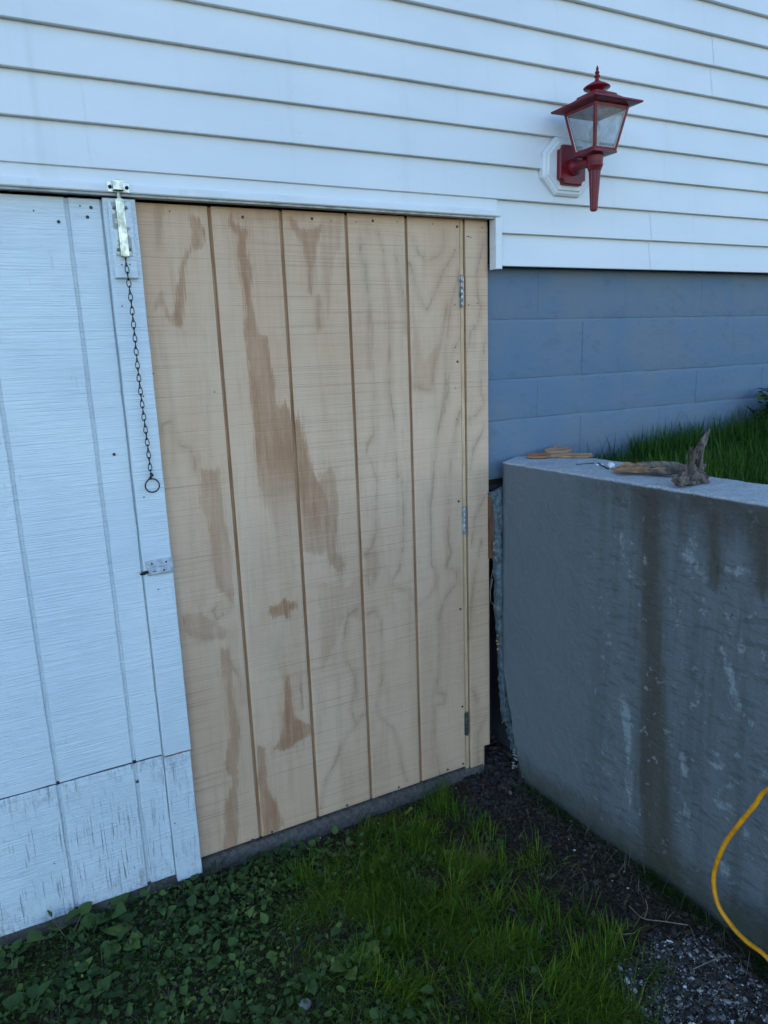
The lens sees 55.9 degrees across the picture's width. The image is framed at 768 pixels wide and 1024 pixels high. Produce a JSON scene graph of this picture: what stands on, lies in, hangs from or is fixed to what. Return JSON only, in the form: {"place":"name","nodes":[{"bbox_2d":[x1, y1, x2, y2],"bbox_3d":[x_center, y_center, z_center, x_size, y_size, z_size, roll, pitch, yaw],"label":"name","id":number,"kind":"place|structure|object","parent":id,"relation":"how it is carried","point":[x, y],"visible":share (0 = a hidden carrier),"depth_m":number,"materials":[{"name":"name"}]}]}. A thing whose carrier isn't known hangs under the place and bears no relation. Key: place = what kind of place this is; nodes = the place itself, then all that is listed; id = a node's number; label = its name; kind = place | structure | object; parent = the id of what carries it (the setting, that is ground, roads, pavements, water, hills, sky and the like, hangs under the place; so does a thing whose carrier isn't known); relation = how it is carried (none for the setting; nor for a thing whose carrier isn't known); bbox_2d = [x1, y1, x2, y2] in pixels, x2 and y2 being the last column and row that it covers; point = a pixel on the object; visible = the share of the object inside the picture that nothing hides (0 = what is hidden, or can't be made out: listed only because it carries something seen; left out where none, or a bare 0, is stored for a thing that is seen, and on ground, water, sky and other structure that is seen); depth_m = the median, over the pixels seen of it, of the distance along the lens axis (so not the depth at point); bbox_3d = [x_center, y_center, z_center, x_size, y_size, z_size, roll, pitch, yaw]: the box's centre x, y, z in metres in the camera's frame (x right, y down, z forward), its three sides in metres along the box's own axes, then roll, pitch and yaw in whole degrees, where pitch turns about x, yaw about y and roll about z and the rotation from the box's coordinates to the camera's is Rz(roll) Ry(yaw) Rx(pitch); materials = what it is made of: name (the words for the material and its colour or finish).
{"place":"outdoors","nodes":[
{"label":"outdoors","id":0,"kind":"place"},
{"bbox_2d":[0,741,767,1023],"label":"ground","id":1,"kind":"structure","parent":0,"point":[563,909],"depth_m":2.02,"materials":[{"name":"soil"}]},
{"bbox_2d":[0,938,32,968],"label":"broadleaf weed","id":2,"kind":"object","parent":1,"relation":"on","point":[12,965],"visible":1,"depth_m":1.98,"materials":[{"name":"green plant"}]},
{"bbox_2d":[2,979,53,1013],"bbox_3d":[-0.889,1.234,1.810,0.122,0.057,0.122,-8,14,-27],"label":"broadleaf weed","id":3,"kind":"object","parent":1,"relation":"on","point":[33,991],"visible":1,"depth_m":1.83,"materials":[{"name":"green plant"}]},
{"bbox_2d":[27,909,83,942],"bbox_3d":[-0.979,1.177,2.046,0.214,0.085,0.150,1,13,15],"label":"broadleaf weed","id":4,"kind":"object","parent":1,"relation":"on","point":[33,935],"visible":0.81,"depth_m":2.02,"materials":[{"name":"green plant"}]},
{"bbox_2d":[47,901,91,937],"bbox_3d":[-0.895,1.173,2.076,0.118,0.094,0.066,-8,14,-27],"label":"seedling","id":5,"kind":"object","parent":1,"relation":"on","point":[86,906],"visible":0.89,"depth_m":2.10,"materials":[{"name":"plant"}]},
{"bbox_2d":[63,957,99,989],"bbox_3d":[-0.802,1.228,1.912,0.099,0.029,0.110,-8,14,-27],"label":"broadleaf weed","id":6,"kind":"object","parent":1,"relation":"on","point":[70,969],"visible":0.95,"depth_m":1.92,"materials":[{"name":"green plant"}]},
{"bbox_2d":[78,892,128,930],"bbox_3d":[-0.821,1.169,2.122,0.152,0.050,0.119,-8,14,-27],"label":"broadleaf weed","id":7,"kind":"object","parent":1,"relation":"on","point":[120,908],"visible":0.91,"depth_m":2.10,"materials":[{"name":"green plant"}]},
{"bbox_2d":[102,922,142,960],"bbox_3d":[-0.735,1.195,2.031,0.109,0.036,0.130,-8,14,-27],"label":"broadleaf weed","id":8,"kind":"object","parent":1,"relation":"on","point":[115,930],"visible":0.81,"depth_m":2.02,"materials":[{"name":"green plant"}]},
{"bbox_2d":[163,941,192,964],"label":"broadleaf weed","id":9,"kind":"object","parent":1,"relation":"on","point":[187,955],"visible":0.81,"depth_m":1.98,"materials":[{"name":"green plant"}]},
{"bbox_2d":[0,848,380,1023],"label":"sparse grass","id":10,"kind":"structure","parent":1,"relation":"on","point":[322,996],"depth_m":1.92,"materials":[{"name":"green plant"}]},
{"bbox_2d":[201,901,224,913],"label":"broadleaf weed","id":11,"kind":"object","parent":1,"relation":"on","point":[204,904],"visible":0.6,"depth_m":2.13,"materials":[{"name":"green plant"}]},
{"bbox_2d":[0,832,471,1023],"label":"tiny clover","id":12,"kind":"object","parent":1,"relation":"on","point":[163,965],"visible":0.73,"depth_m":1.94,"materials":[{"name":"green plant"}]},
{"bbox_2d":[226,964,253,984],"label":"broadleaf weed","id":13,"kind":"object","parent":1,"relation":"on","point":[229,981],"visible":0.76,"depth_m":1.90,"materials":[{"name":"green plant"}]},
{"bbox_2d":[0,764,483,947],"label":"concrete footing","id":14,"kind":"object","parent":1,"relation":"on","point":[318,826],"visible":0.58,"depth_m":2.42,"materials":[{"name":"grey concrete"}]},
{"bbox_2d":[247,851,272,865],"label":"broadleaf weed","id":15,"kind":"object","parent":1,"relation":"on","point":[269,858],"visible":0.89,"depth_m":2.33,"materials":[{"name":"green plant"}]},
{"bbox_2d":[271,873,295,890],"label":"broadleaf weed","id":16,"kind":"object","parent":1,"relation":"on","point":[281,878],"visible":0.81,"depth_m":2.22,"materials":[{"name":"green plant"}]},
{"bbox_2d":[279,840,307,856],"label":"broadleaf weed","id":17,"kind":"object","parent":1,"relation":"on","point":[302,845],"visible":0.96,"depth_m":2.39,"materials":[{"name":"green plant"}]},
{"bbox_2d":[287,967,320,991],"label":"broadleaf weed","id":18,"kind":"object","parent":1,"relation":"on","point":[314,976],"visible":0.75,"depth_m":1.88,"materials":[{"name":"green plant"}]},
{"bbox_2d":[299,998,311,1009],"bbox_3d":[-0.197,1.236,1.819,0.032,0.012,0.036,-8,14,-27],"label":"stone","id":19,"kind":"object","parent":1,"relation":"on","point":[306,1006],"visible":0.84,"depth_m":1.81,"materials":[{"name":"grey stone"}]},
{"bbox_2d":[308,836,332,851],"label":"broadleaf weed","id":20,"kind":"object","parent":1,"relation":"on","point":[311,843],"visible":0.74,"depth_m":2.40,"materials":[{"name":"green plant"}]},
{"bbox_2d":[0,800,652,1023],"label":"ground cover weeds","id":21,"kind":"object","parent":1,"relation":"on","point":[161,1010],"visible":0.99,"depth_m":1.94,"materials":[{"name":"green plant"}]},
{"bbox_2d":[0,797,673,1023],"bbox_3d":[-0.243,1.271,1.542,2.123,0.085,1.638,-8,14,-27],"label":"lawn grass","id":22,"kind":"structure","parent":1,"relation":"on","point":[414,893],"depth_m":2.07,"materials":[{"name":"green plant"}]},
{"bbox_2d":[329,949,369,979],"bbox_3d":[-0.098,1.194,1.900,0.098,0.036,0.107,-13,17,-41],"label":"broadleaf weed","id":23,"kind":"object","parent":1,"relation":"on","point":[334,967],"visible":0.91,"depth_m":1.89,"materials":[{"name":"green plant"}]},
{"bbox_2d":[350,939,382,978],"bbox_3d":[-0.042,1.188,1.927,0.095,0.033,0.111,-8,14,-27],"label":"broadleaf weed","id":24,"kind":"object","parent":1,"relation":"on","point":[368,947],"visible":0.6,"depth_m":1.95,"materials":[{"name":"green plant"}]},
{"bbox_2d":[0,779,762,1023],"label":"leaf litter","id":25,"kind":"object","parent":1,"relation":"on","point":[646,928],"visible":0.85,"depth_m":2.01,"materials":[{"name":"plant"}]},
{"bbox_2d":[370,855,396,872],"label":"broadleaf weed","id":26,"kind":"object","parent":1,"relation":"on","point":[382,858],"visible":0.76,"depth_m":2.28,"materials":[{"name":"green plant"}]},
{"bbox_2d":[0,0,767,936],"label":"house","id":27,"kind":"structure","parent":1,"relation":"on","point":[400,294],"depth_m":2.17,"materials":[{"name":"white plastic"}]},
{"bbox_2d":[0,179,202,936],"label":"painted door","id":28,"kind":"structure","parent":27,"relation":"in","point":[97,796],"depth_m":1.96,"materials":[{"name":"white paint"}]},
{"bbox_2d":[125,257,159,492],"bbox_3d":[-0.643,-0.349,1.907,0.026,0.610,0.039,4,14,25],"label":"pull chain","id":29,"kind":"object","parent":27,"relation":"hanging from","point":[140,387],"visible":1,"depth_m":1.90,"materials":[{"name":"metal"}]},
{"bbox_2d":[135,202,468,856],"bbox_3d":[-0.185,0.079,2.297,1.054,1.944,0.039,-8,14,-27],"label":"plywood door","id":30,"kind":"structure","parent":27,"relation":"in","point":[306,366],"depth_m":2.25,"materials":[{"name":"wood"}]},
{"bbox_2d":[551,65,642,211],"bbox_3d":[0.665,-1.178,2.295,0.197,0.425,0.215,-8,14,-27],"label":"wall lantern","id":31,"kind":"object","parent":27,"relation":"attached to","point":[597,102],"depth_m":2.28,"materials":[{"name":"red metal"}]},
{"bbox_2d":[0,765,767,1023],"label":"dry straw","id":32,"kind":"object","parent":1,"relation":"on","point":[428,927],"visible":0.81,"depth_m":2.00,"materials":[{"name":"plant"}]},
{"bbox_2d":[416,875,438,891],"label":"broadleaf weed","id":33,"kind":"object","parent":1,"relation":"on","point":[430,877],"visible":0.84,"depth_m":2.19,"materials":[{"name":"green plant"}]},
{"bbox_2d":[247,777,690,1023],"bbox_3d":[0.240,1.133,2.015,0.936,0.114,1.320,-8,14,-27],"label":"grass tufts","id":34,"kind":"object","parent":1,"relation":"on","point":[414,835],"visible":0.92,"depth_m":1.97,"materials":[{"name":"green plant"}]},
{"bbox_2d":[484,836,503,848],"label":"broadleaf weed","id":35,"kind":"object","parent":1,"relation":"on","point":[497,840],"visible":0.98,"depth_m":2.35,"materials":[{"name":"green plant"}]},
{"bbox_2d":[487,870,511,884],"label":"broadleaf weed","id":36,"kind":"object","parent":1,"relation":"on","point":[508,879],"visible":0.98,"depth_m":2.19,"materials":[{"name":"green plant"}]},
{"bbox_2d":[484,735,524,788],"bbox_3d":[0.447,0.960,2.781,0.168,0.055,0.300,-8,14,-27],"label":"corner rubble","id":37,"kind":"object","parent":1,"relation":"on","point":[497,752],"visible":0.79,"depth_m":2.77,"materials":[{"name":"stone"}]},
{"bbox_2d":[453,743,767,1023],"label":"dark gravel","id":38,"kind":"structure","parent":1,"relation":"on","point":[510,799],"depth_m":2.17,"materials":[{"name":"grey gravel"}]},
{"bbox_2d":[629,905,686,924],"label":"twig","id":39,"kind":"object","parent":38,"relation":"on","point":[656,920],"visible":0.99,"depth_m":2.02,"materials":[{"name":"wood"}]},
{"bbox_2d":[487,456,767,953],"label":"retaining wall","id":40,"kind":"structure","parent":1,"relation":"on","point":[631,626],"depth_m":2.12,"materials":[{"name":"grey concrete"}]},
{"bbox_2d":[527,452,550,457],"bbox_3d":[0.547,-0.201,2.557,0.085,0.008,0.042,-1,25,4],"label":"wood offcut","id":41,"kind":"object","parent":40,"relation":"on","point":[539,455],"visible":1,"depth_m":2.55,"materials":[{"name":"brown wood"}]},
{"bbox_2d":[543,447,571,453],"bbox_3d":[0.624,-0.223,2.601,0.105,0.008,0.045,-8,26,-15],"label":"wood offcut","id":42,"kind":"object","parent":40,"relation":"on","point":[557,450],"visible":1,"depth_m":2.60,"materials":[{"name":"brown wood"}]},
{"bbox_2d":[550,453,592,457],"bbox_3d":[0.656,-0.200,2.536,0.150,0.007,0.030,1,30,15],"label":"wood offcut","id":43,"kind":"object","parent":40,"relation":"on","point":[572,455],"visible":1,"depth_m":2.53,"materials":[{"name":"brown wood"}]},
{"bbox_2d":[608,462,614,467],"bbox_3d":[0.722,-0.148,2.296,0.022,0.017,0.040,-1,13,4],"label":"plastic scrap","id":44,"kind":"object","parent":40,"relation":"on","point":[611,464],"visible":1,"depth_m":2.29,"materials":[{"name":"white plastic"}]},
{"bbox_2d":[611,461,683,474],"bbox_3d":[0.788,-0.136,2.168,0.210,0.042,0.077,7,15,35],"label":"rotten wood","id":45,"kind":"object","parent":40,"relation":"on","point":[662,467],"visible":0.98,"depth_m":2.14,"materials":[{"name":"brown wood"}]},
{"bbox_2d":[671,429,709,486],"bbox_3d":[0.851,-0.151,1.996,0.166,0.143,0.070,-8,14,-27],"label":"root stump","id":46,"kind":"object","parent":40,"relation":"on","point":[690,474],"visible":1,"depth_m":1.99,"materials":[{"name":"wood"}]},
{"bbox_2d":[510,776,767,985],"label":"wall foot grass","id":47,"kind":"structure","parent":1,"relation":"on","point":[676,893],"depth_m":2.10,"materials":[{"name":"green plant"}]},
{"bbox_2d":[589,932,767,1023],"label":"pale gravel","id":48,"kind":"structure","parent":1,"relation":"on","point":[742,970],"depth_m":1.82,"materials":[{"name":"grey gravel"}]},
{"bbox_2d":[693,956,720,968],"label":"twig","id":49,"kind":"object","parent":48,"relation":"on","point":[705,963],"visible":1,"depth_m":1.88,"materials":[{"name":"wood"}]},
{"bbox_2d":[711,786,767,961],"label":"hose","id":50,"kind":"object","parent":1,"relation":"on","point":[738,825],"visible":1,"depth_m":1.84,"materials":[{"name":"yellow rubber"}]},
{"bbox_2d":[583,406,767,484],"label":"raised terrain","id":51,"kind":"structure","parent":0,"point":[705,459],"depth_m":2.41,"materials":[{"name":"green plant"}]},
{"bbox_2d":[590,401,767,461],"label":"wall edge grass","id":52,"kind":"structure","parent":51,"relation":"on","point":[653,443],"depth_m":2.86,"materials":[{"name":"green plant"}]},
{"bbox_2d":[746,388,767,431],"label":"plant","id":53,"kind":"object","parent":51,"relation":"on","point":[764,396],"visible":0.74,"depth_m":3.07,"materials":[{"name":"green plant"}]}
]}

